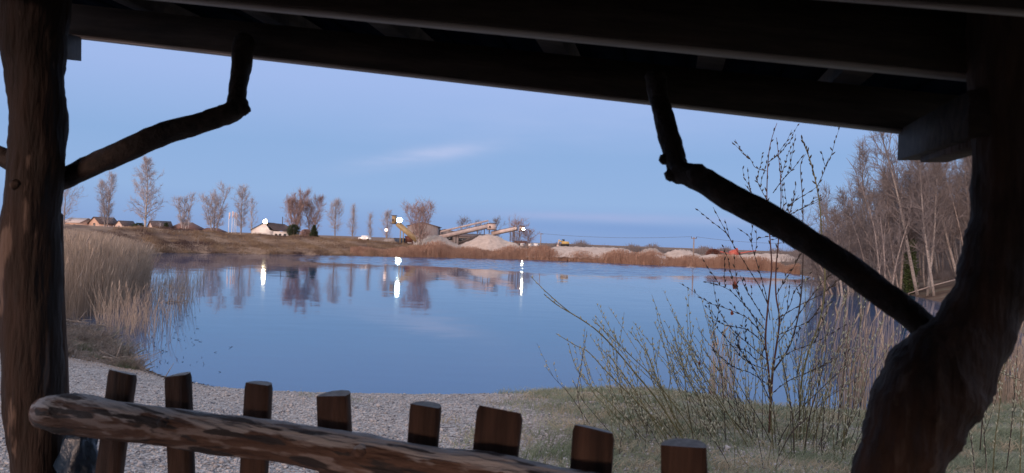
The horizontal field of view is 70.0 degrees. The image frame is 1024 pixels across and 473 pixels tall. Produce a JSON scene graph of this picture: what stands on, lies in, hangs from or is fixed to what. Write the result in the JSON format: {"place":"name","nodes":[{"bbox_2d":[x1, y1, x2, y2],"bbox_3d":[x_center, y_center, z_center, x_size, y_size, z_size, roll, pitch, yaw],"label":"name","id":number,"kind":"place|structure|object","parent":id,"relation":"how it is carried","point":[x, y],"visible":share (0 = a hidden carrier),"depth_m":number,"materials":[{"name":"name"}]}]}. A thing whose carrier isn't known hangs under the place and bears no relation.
{"place":"outdoors","nodes":[
{"label":"outdoors","id":0,"kind":"place"},
{"bbox_2d":[93,225,495,257],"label":"bank grass","id":1,"kind":"structure","parent":0,"point":[213,243],"depth_m":116.20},
{"bbox_2d":[0,40,963,251],"label":"sky","id":2,"kind":"structure","parent":0,"point":[575,167],"materials":[{"name":"blue"}]},
{"bbox_2d":[0,224,1023,472],"bbox_3d":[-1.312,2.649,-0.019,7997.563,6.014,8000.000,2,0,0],"label":"ground","id":3,"kind":"structure","parent":0,"point":[942,290],"depth_m":8.91,"materials":[{"name":"gravel"}]},
{"bbox_2d":[61,186,83,223],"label":"bare tree","id":4,"kind":"object","parent":3,"relation":"on","point":[65,204],"visible":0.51,"depth_m":150.29,"materials":[{"name":"brown plant"}]},
{"bbox_2d":[65,218,90,224],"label":"house","id":5,"kind":"structure","parent":3,"relation":"on","point":[79,221],"depth_m":183.19,"materials":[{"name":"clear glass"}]},
{"bbox_2d":[87,217,116,226],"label":"house","id":6,"kind":"structure","parent":3,"relation":"on","point":[95,221],"depth_m":183.07,"materials":[{"name":"tile"}]},
{"bbox_2d":[94,171,118,226],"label":"bare tree","id":7,"kind":"object","parent":3,"relation":"on","point":[104,185],"visible":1,"depth_m":157.59,"materials":[{"name":"brown plant"}]},
{"bbox_2d":[64,227,160,319],"bbox_3d":[-21.718,1.226,37.421,7.908,3.759,32.103,2,0,-32],"label":"reed bed","id":8,"kind":"object","parent":3,"relation":"on","point":[90,256],"visible":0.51,"depth_m":27.51,"materials":[{"name":"plant"}]},
{"bbox_2d":[66,314,163,370],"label":"bank tufts","id":9,"kind":"object","parent":3,"relation":"on","point":[95,341],"visible":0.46,"depth_m":17.32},
{"bbox_2d":[114,220,134,226],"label":"house","id":10,"kind":"structure","parent":3,"relation":"on","point":[119,223],"depth_m":183.51,"materials":[{"name":"tile"}]},
{"bbox_2d":[99,343,149,361],"bbox_3d":[-8.790,2.629,16.535,1.028,0.398,0.597,2,0,-34],"label":"driftwood","id":11,"kind":"object","parent":3,"relation":"on","point":[116,355],"visible":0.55,"depth_m":16.52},
{"bbox_2d":[124,156,167,226],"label":"bare tree","id":12,"kind":"object","parent":3,"relation":"on","point":[148,161],"visible":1,"depth_m":154.87,"materials":[{"name":"brown wood"}]},
{"bbox_2d":[147,220,173,227],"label":"house","id":13,"kind":"structure","parent":3,"relation":"on","point":[151,223],"depth_m":184.02,"materials":[{"name":"tile"}]},
{"bbox_2d":[168,192,195,228],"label":"bare tree","id":14,"kind":"object","parent":3,"relation":"on","point":[182,219],"visible":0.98,"depth_m":158.13,"materials":[{"name":"plant"}]},
{"bbox_2d":[173,222,203,230],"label":"house","id":15,"kind":"structure","parent":3,"relation":"on","point":[192,226],"depth_m":186.33,"materials":[{"name":"red tile"}]},
{"bbox_2d":[196,182,234,230],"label":"bare tree","id":16,"kind":"object","parent":3,"relation":"on","point":[216,204],"visible":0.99,"depth_m":154.89,"materials":[{"name":"brown plant"}]},
{"bbox_2d":[231,184,251,233],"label":"bare tree","id":17,"kind":"object","parent":3,"relation":"on","point":[239,209],"visible":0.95,"depth_m":157.89,"materials":[{"name":"brown plant"}]},
{"bbox_2d":[246,195,257,231],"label":"bare tree","id":18,"kind":"object","parent":3,"relation":"on","point":[251,201],"visible":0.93,"depth_m":156.98,"materials":[{"name":"plant"}]},
{"bbox_2d":[251,217,288,235],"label":"white house","id":19,"kind":"structure","parent":3,"relation":"on","point":[274,229],"depth_m":152.29,"materials":[{"name":"paint"}]},
{"bbox_2d":[286,224,300,235],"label":"evergreen shrub","id":20,"kind":"object","parent":3,"relation":"on","point":[294,229],"visible":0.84,"depth_m":141.59,"materials":[{"name":"green plant"}]},
{"bbox_2d":[281,186,312,228],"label":"bare tree","id":21,"kind":"object","parent":3,"relation":"on","point":[297,204],"visible":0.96,"depth_m":147.48,"materials":[{"name":"brown plant"}]},
{"bbox_2d":[299,228,310,235],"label":"bare shrub","id":22,"kind":"object","parent":3,"relation":"on","point":[304,232],"visible":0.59,"depth_m":139.47,"materials":[{"name":"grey plant"}]},
{"bbox_2d":[301,192,326,230],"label":"bare tree","id":23,"kind":"object","parent":3,"relation":"on","point":[317,214],"visible":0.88,"depth_m":150.72,"materials":[{"name":"plant"}]},
{"bbox_2d":[309,224,319,236],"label":"evergreen shrub","id":24,"kind":"object","parent":3,"relation":"on","point":[314,231],"visible":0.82,"depth_m":138.77,"materials":[{"name":"green plant"}]},
{"bbox_2d":[324,198,344,236],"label":"bare tree","id":25,"kind":"object","parent":3,"relation":"on","point":[333,214],"visible":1,"depth_m":151.91,"materials":[{"name":"brown plant"}]},
{"bbox_2d":[345,202,358,237],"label":"bare tree","id":26,"kind":"object","parent":3,"relation":"on","point":[352,218],"visible":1,"depth_m":153.95,"materials":[{"name":"brown plant"}]},
{"bbox_2d":[28,369,707,472],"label":"log railing","id":27,"kind":"object","parent":3,"relation":"on","point":[254,438],"visible":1,"depth_m":1.77,"materials":[{"name":"wood"}]},
{"bbox_2d":[365,211,373,237],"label":"bare tree","id":28,"kind":"object","parent":3,"relation":"on","point":[369,223],"visible":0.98,"depth_m":157.93,"materials":[{"name":"plant"}]},
{"bbox_2d":[378,210,393,238],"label":"bare tree","id":29,"kind":"object","parent":3,"relation":"on","point":[386,219],"visible":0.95,"depth_m":155.90,"materials":[{"name":"brown plant"}]},
{"bbox_2d":[391,215,417,242],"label":"conveyor","id":30,"kind":"object","parent":3,"relation":"on","point":[402,228],"visible":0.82,"depth_m":146.35,"materials":[{"name":"beige metal"}]},
{"bbox_2d":[401,197,436,246],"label":"bare tree","id":31,"kind":"object","parent":3,"relation":"on","point":[422,223],"visible":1,"depth_m":137.48,"materials":[{"name":"brown plant"}]},
{"bbox_2d":[406,222,441,243],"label":"grey hall","id":32,"kind":"structure","parent":3,"relation":"on","point":[434,229],"depth_m":160.51,"materials":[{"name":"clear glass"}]},
{"bbox_2d":[0,355,861,472],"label":"beach pebbles","id":33,"kind":"object","parent":3,"relation":"on","point":[373,420],"visible":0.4,"depth_m":8.30,"materials":[{"name":"gravel"}]},
{"bbox_2d":[414,235,462,248],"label":"gravel heap","id":34,"kind":"object","parent":3,"relation":"on","point":[435,238],"visible":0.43,"depth_m":141.43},
{"bbox_2d":[439,229,453,242],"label":"grey hall","id":35,"kind":"structure","parent":3,"relation":"on","point":[451,239],"depth_m":164.49,"materials":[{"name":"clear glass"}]},
{"bbox_2d":[455,215,471,233],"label":"bare tree","id":36,"kind":"object","parent":3,"relation":"on","point":[462,221],"visible":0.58,"depth_m":172.00,"materials":[{"name":"brown plant"}]},
{"bbox_2d":[439,220,496,244],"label":"conveyor","id":37,"kind":"object","parent":3,"relation":"on","point":[489,226],"visible":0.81,"depth_m":151.20,"materials":[{"name":"metal"}]},
{"bbox_2d":[459,235,477,243],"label":"conveyor","id":38,"kind":"object","parent":3,"relation":"on","point":[466,240],"visible":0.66,"depth_m":148.60,"materials":[{"name":"metal"}]},
{"bbox_2d":[454,234,495,245],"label":"grey hall","id":39,"kind":"structure","parent":3,"relation":"on","point":[463,237],"depth_m":163.00,"materials":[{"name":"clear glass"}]},
{"bbox_2d":[460,234,517,250],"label":"gravel heap","id":40,"kind":"object","parent":3,"relation":"on","point":[489,241],"visible":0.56,"depth_m":143.36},
{"bbox_2d":[493,215,504,236],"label":"bare tree","id":41,"kind":"object","parent":3,"relation":"on","point":[496,221],"visible":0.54,"depth_m":171.76,"materials":[{"name":"brown plant"}]},
{"bbox_2d":[491,226,524,245],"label":"conveyor","id":42,"kind":"object","parent":3,"relation":"on","point":[507,230],"visible":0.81,"depth_m":151.68,"materials":[{"name":"metal"}]},
{"bbox_2d":[0,0,1023,472],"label":"wooden shelter","id":43,"kind":"object","parent":3,"relation":"on","point":[932,80],"visible":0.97,"depth_m":1.80,"materials":[{"name":"brown wood"}]},
{"bbox_2d":[53,435,97,472],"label":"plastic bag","id":44,"kind":"object","parent":43,"relation":"hanging from","point":[77,454],"visible":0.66,"depth_m":2.11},
{"bbox_2d":[507,215,529,245],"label":"bare tree","id":45,"kind":"object","parent":3,"relation":"on","point":[519,224],"visible":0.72,"depth_m":167.86,"materials":[{"name":"brown plant"}]},
{"bbox_2d":[520,229,541,247],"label":"bare tree","id":46,"kind":"object","parent":3,"relation":"on","point":[529,236],"visible":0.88,"depth_m":170.06,"materials":[{"name":"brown plant"}]},
{"bbox_2d":[350,241,800,274],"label":"reed strip","id":47,"kind":"object","parent":3,"relation":"on","point":[431,250],"visible":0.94,"depth_m":125.57,"materials":[{"name":"plant"}]},
{"bbox_2d":[549,246,631,258],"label":"gravel heap","id":48,"kind":"object","parent":3,"relation":"on","point":[564,251],"visible":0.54,"depth_m":134.94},
{"bbox_2d":[556,239,568,246],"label":"excavator","id":49,"kind":"object","parent":48,"relation":"on","point":[564,242],"visible":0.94,"depth_m":138.41,"materials":[{"name":"yellow metal"}]},
{"bbox_2d":[530,275,755,444],"bbox_3d":[1.408,1.638,7.313,2.575,2.496,1.847,2,0,0],"label":"willow bush","id":50,"kind":"object","parent":3,"relation":"on","point":[637,394],"visible":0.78,"depth_m":6.82,"materials":[{"name":"plant"}]},
{"bbox_2d":[299,384,1023,472],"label":"frosty grass","id":51,"kind":"structure","parent":3,"relation":"on","point":[958,463],"depth_m":7.28,"materials":[{"name":"plant"}]},
{"bbox_2d":[536,240,802,256],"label":"distant wood","id":52,"kind":"object","parent":3,"relation":"on","point":[700,250],"visible":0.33,"depth_m":243.04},
{"bbox_2d":[664,249,700,258],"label":"gravel heap","id":53,"kind":"object","parent":3,"relation":"on","point":[677,253],"visible":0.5,"depth_m":137.00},
{"bbox_2d":[608,289,788,447],"bbox_3d":[2.153,1.811,7.824,2.046,2.612,2.325,2,0,0],"label":"willow bush","id":54,"kind":"object","parent":3,"relation":"on","point":[721,400],"visible":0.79,"depth_m":7.19,"materials":[{"name":"plant"}]},
{"bbox_2d":[705,249,721,254],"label":"red shrub","id":55,"kind":"object","parent":3,"relation":"on","point":[713,251],"visible":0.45,"depth_m":136.65,"materials":[{"name":"grey plant"}]},
{"bbox_2d":[593,368,860,468],"bbox_3d":[1.927,1.821,6.410,2.386,1.529,1.810,2,0,0],"label":"willow bush","id":56,"kind":"object","parent":3,"relation":"on","point":[757,434],"visible":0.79,"depth_m":6.09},
{"bbox_2d":[708,322,746,400],"bbox_3d":[4.058,2.406,13.752,0.667,1.740,1.389,2,0,19],"label":"reed clump","id":57,"kind":"object","parent":3,"relation":"on","point":[719,375],"visible":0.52,"depth_m":13.56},
{"bbox_2d":[720,248,754,254],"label":"screening machine","id":58,"kind":"object","parent":3,"relation":"on","point":[734,251],"visible":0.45,"depth_m":135.75,"materials":[{"name":"red paint"}]},
{"bbox_2d":[694,253,798,262],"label":"gravel heap","id":59,"kind":"object","parent":3,"relation":"on","point":[767,255],"visible":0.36,"depth_m":131.38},
{"bbox_2d":[680,123,849,435],"bbox_3d":[2.819,0.516,7.835,1.866,3.580,0.849,2,0,0],"label":"young sapling","id":60,"kind":"object","parent":3,"relation":"on","point":[734,285],"visible":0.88,"depth_m":7.79,"materials":[{"name":"brown plant"}]},
{"bbox_2d":[794,252,831,283],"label":"bare tree","id":61,"kind":"object","parent":3,"relation":"on","point":[811,268],"visible":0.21,"depth_m":73.43,"materials":[{"name":"brown plant"}]},
{"bbox_2d":[794,256,837,293],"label":"birch tree","id":62,"kind":"object","parent":3,"relation":"on","point":[815,270],"visible":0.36,"depth_m":56.85,"materials":[{"name":"brown plant"}]},
{"bbox_2d":[784,201,849,293],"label":"bare tree","id":63,"kind":"object","parent":3,"relation":"on","point":[822,272],"visible":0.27,"depth_m":56.50,"materials":[{"name":"brown plant"}]},
{"bbox_2d":[800,196,833,279],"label":"bare tree","id":64,"kind":"object","parent":3,"relation":"on","point":[814,223],"visible":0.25,"depth_m":84.35,"materials":[{"name":"brown plant"}]},
{"bbox_2d":[749,277,903,457],"bbox_3d":[3.182,1.657,7.405,1.352,2.789,2.877,2,-1,38],"label":"willow bush","id":65,"kind":"object","parent":3,"relation":"on","point":[803,421],"visible":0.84,"depth_m":6.92,"materials":[{"name":"plant"}]},
{"bbox_2d":[791,290,866,408],"bbox_3d":[5.731,2.184,13.404,1.596,2.504,1.428,2,0,0],"label":"reed clump","id":66,"kind":"object","parent":3,"relation":"on","point":[813,380],"visible":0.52,"depth_m":13.35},
{"bbox_2d":[810,181,861,282],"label":"birch tree","id":67,"kind":"object","parent":3,"relation":"on","point":[825,204],"visible":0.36,"depth_m":77.90,"materials":[{"name":"brown plant"}]},
{"bbox_2d":[822,216,855,284],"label":"bare tree","id":68,"kind":"object","parent":3,"relation":"on","point":[835,233],"visible":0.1,"depth_m":72.66,"materials":[{"name":"brown plant"}]},
{"bbox_2d":[820,204,865,295],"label":"birch tree","id":69,"kind":"object","parent":3,"relation":"on","point":[836,220],"visible":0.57,"depth_m":54.42,"materials":[{"name":"brown plant"}]},
{"bbox_2d":[818,205,869,291],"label":"birch tree","id":70,"kind":"object","parent":3,"relation":"on","point":[849,219],"visible":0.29,"depth_m":60.20,"materials":[{"name":"brown plant"}]},
{"bbox_2d":[822,231,874,291],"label":"birch tree","id":71,"kind":"object","parent":3,"relation":"on","point":[860,249],"visible":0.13,"depth_m":59.25,"materials":[{"name":"brown plant"}]},
{"bbox_2d":[831,185,872,258],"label":"birch tree","id":72,"kind":"object","parent":3,"relation":"on","point":[842,198],"visible":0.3,"depth_m":66.59,"materials":[{"name":"brown plant"}]},
{"bbox_2d":[839,220,865,293],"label":"birch tree","id":73,"kind":"object","parent":3,"relation":"on","point":[849,225],"visible":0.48,"depth_m":57.38,"materials":[{"name":"brown plant"}]},
{"bbox_2d":[844,136,877,259],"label":"birch tree","id":74,"kind":"object","parent":3,"relation":"on","point":[865,159],"visible":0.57,"depth_m":71.96,"materials":[{"name":"brown plant"}]},
{"bbox_2d":[827,301,909,409],"bbox_3d":[6.488,2.256,13.394,1.383,2.348,2.236,2,0,29],"label":"reed clump","id":75,"kind":"object","parent":3,"relation":"on","point":[863,367],"visible":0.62,"depth_m":13.09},
{"bbox_2d":[776,243,961,280],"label":"undergrowth","id":76,"kind":"object","parent":3,"relation":"on","point":[947,271],"visible":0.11,"depth_m":79.58,"materials":[{"name":"plant"}]},
{"bbox_2d":[841,186,896,275],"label":"bare tree","id":77,"kind":"object","parent":3,"relation":"on","point":[861,224],"visible":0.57,"depth_m":58.07,"materials":[{"name":"brown plant"}]},
{"bbox_2d":[853,181,892,266],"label":"birch tree","id":78,"kind":"object","parent":3,"relation":"on","point":[866,213],"visible":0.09,"depth_m":74.41,"materials":[{"name":"brown plant"}]},
{"bbox_2d":[843,159,904,287],"bbox_3d":[29.591,-0.749,59.254,5.092,12.414,4.920,-18,-1,-43],"label":"bare tree","id":79,"kind":"object","parent":3,"relation":"on","point":[863,227],"visible":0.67,"depth_m":59.01,"materials":[{"name":"brown plant"}]},
{"bbox_2d":[858,184,906,278],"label":"birch tree","id":80,"kind":"object","parent":3,"relation":"on","point":[881,217],"visible":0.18,"depth_m":68.81,"materials":[{"name":"brown plant"}]},
{"bbox_2d":[858,186,922,284],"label":"bare tree","id":81,"kind":"object","parent":3,"relation":"on","point":[883,242],"visible":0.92,"depth_m":53.83,"materials":[{"name":"brown plant"}]},
{"bbox_2d":[858,131,924,295],"bbox_3d":[30.963,-2.862,57.904,5.392,15.850,4.357,-12,0,-30],"label":"birch tree","id":82,"kind":"object","parent":3,"relation":"on","point":[887,156],"visible":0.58,"depth_m":57.96,"materials":[{"name":"brown plant"}]},
{"bbox_2d":[819,203,965,270],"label":"deep wood","id":83,"kind":"object","parent":3,"relation":"on","point":[957,243],"visible":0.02,"depth_m":96.27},
{"bbox_2d":[870,178,924,276],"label":"birch tree","id":84,"kind":"object","parent":3,"relation":"on","point":[884,196],"visible":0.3,"depth_m":59.58,"materials":[{"name":"brown plant"}]},
{"bbox_2d":[874,175,925,269],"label":"birch tree","id":85,"kind":"object","parent":3,"relation":"on","point":[895,222],"visible":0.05,"depth_m":67.61,"materials":[{"name":"brown plant"}]},
{"bbox_2d":[871,148,929,275],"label":"bare tree","id":86,"kind":"object","parent":3,"relation":"on","point":[920,271],"visible":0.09,"depth_m":71.25,"materials":[{"name":"brown plant"}]},
{"bbox_2d":[872,159,932,287],"bbox_3d":[33.155,-0.889,61.873,5.182,11.077,6.070,2,0,30],"label":"birch tree","id":87,"kind":"object","parent":3,"relation":"on","point":[922,256],"visible":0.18,"depth_m":61.70,"materials":[{"name":"brown plant"}]},
{"bbox_2d":[864,151,944,260],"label":"bare tree","id":88,"kind":"object","parent":3,"relation":"on","point":[891,176],"visible":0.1,"depth_m":86.44,"materials":[{"name":"brown plant"}]},
{"bbox_2d":[886,153,926,293],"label":"ivy tree","id":89,"kind":"object","parent":3,"relation":"on","point":[908,287],"visible":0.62,"depth_m":59.78,"materials":[{"name":"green plant"}]},
{"bbox_2d":[874,164,943,289],"bbox_3d":[32.546,-0.549,60.178,4.252,11.412,4.760,2,-1,-39],"label":"bare tree","id":90,"kind":"object","parent":3,"relation":"on","point":[901,276],"visible":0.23,"depth_m":60.09,"materials":[{"name":"brown plant"}]},
{"bbox_2d":[890,160,944,295],"bbox_3d":[30.951,-1.288,55.187,3.453,12.182,4.200,-7,0,-16],"label":"birch tree","id":91,"kind":"object","parent":3,"relation":"on","point":[921,208],"visible":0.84,"depth_m":55.02,"materials":[{"name":"brown plant"}]},
{"bbox_2d":[894,137,957,272],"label":"bare tree","id":92,"kind":"object","parent":3,"relation":"on","point":[942,261],"visible":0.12,"depth_m":71.18,"materials":[{"name":"brown plant"}]},
{"bbox_2d":[899,160,957,291],"bbox_3d":[32.814,-1.643,58.212,5.007,12.542,4.046,0,0,-2],"label":"birch tree","id":93,"kind":"object","parent":3,"relation":"on","point":[931,170],"visible":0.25,"depth_m":57.86,"materials":[{"name":"brown plant"}]},
{"bbox_2d":[892,149,964,274],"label":"bare tree","id":94,"kind":"object","parent":3,"relation":"on","point":[955,254],"visible":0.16,"depth_m":69.65,"materials":[{"name":"brown plant"}]},
{"bbox_2d":[916,196,945,275],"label":"birch tree","id":95,"kind":"object","parent":3,"relation":"on","point":[936,265],"visible":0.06,"depth_m":68.91,"materials":[{"name":"brown plant"}]},
{"bbox_2d":[908,279,954,293],"bbox_3d":[32.411,3.768,55.990,4.112,1.406,0.107,2,0,0],"label":"fallen trunk","id":96,"kind":"object","parent":3,"relation":"on","point":[930,286],"visible":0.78,"depth_m":55.95,"materials":[{"name":"wood"}]},
{"bbox_2d":[915,162,965,295],"bbox_3d":[32.549,-0.991,56.137,3.453,11.647,4.200,6,0,11],"label":"birch tree","id":97,"kind":"object","parent":3,"relation":"on","point":[938,180],"visible":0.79,"depth_m":56.16,"materials":[{"name":"brown plant"}]},
{"bbox_2d":[914,167,968,276],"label":"birch tree","id":98,"kind":"object","parent":3,"relation":"on","point":[950,250],"visible":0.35,"depth_m":58.30,"materials":[{"name":"brown plant"}]},
{"bbox_2d":[923,160,962,261],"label":"bare tree","id":99,"kind":"object","parent":3,"relation":"on","point":[947,208],"visible":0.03,"depth_m":85.27,"materials":[{"name":"brown plant"}]},
{"bbox_2d":[936,158,971,249],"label":"bare tree","id":100,"kind":"object","parent":3,"relation":"on","point":[960,211],"visible":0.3,"depth_m":57.56,"materials":[{"name":"brown plant"}]},
{"bbox_2d":[939,176,969,248],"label":"birch tree","id":101,"kind":"object","parent":3,"relation":"on","point":[955,198],"visible":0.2,"depth_m":57.98,"materials":[{"name":"brown plant"}]},
{"bbox_2d":[947,168,963,253],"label":"birch tree","id":102,"kind":"object","parent":3,"relation":"on","point":[958,205],"visible":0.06,"depth_m":80.44,"materials":[{"name":"brown plant"}]},
{"bbox_2d":[943,156,971,220],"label":"birch tree","id":103,"kind":"object","parent":3,"relation":"on","point":[965,166],"visible":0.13,"depth_m":57.20,"materials":[{"name":"brown plant"}]},
{"bbox_2d":[947,157,971,238],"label":"birch tree","id":104,"kind":"object","parent":3,"relation":"on","point":[964,195],"visible":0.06,"depth_m":61.20,"materials":[{"name":"brown plant"}]},
{"bbox_2d":[951,161,969,223],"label":"birch tree","id":105,"kind":"object","parent":3,"relation":"on","point":[961,181],"visible":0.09,"depth_m":79.43,"materials":[{"name":"brown plant"}]},
{"bbox_2d":[954,156,971,229],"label":"birch tree","id":106,"kind":"object","parent":3,"relation":"on","point":[966,180],"visible":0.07,"depth_m":59.88,"materials":[{"name":"brown plant"}]},
{"bbox_2d":[969,350,1023,472],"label":"willow bush","id":107,"kind":"object","parent":3,"relation":"on","point":[1003,372],"visible":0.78,"depth_m":5.91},
{"bbox_2d":[992,321,1023,405],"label":"reed clump","id":108,"kind":"object","parent":3,"relation":"on","point":[1008,384],"visible":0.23,"depth_m":14.11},
{"bbox_2d":[67,253,1023,409],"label":"lake water","id":109,"kind":"structure","parent":0,"point":[357,324],"depth_m":28.62,"materials":[{"name":"blue liquid"}]},
{"bbox_2d":[82,261,207,347],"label":"scattered reeds","id":110,"kind":"object","parent":109,"relation":"in","point":[109,316],"visible":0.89,"depth_m":24.59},
{"bbox_2d":[133,307,232,371],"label":"floating bits","id":111,"kind":"object","parent":109,"relation":"on","point":[177,340],"visible":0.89,"depth_m":21.03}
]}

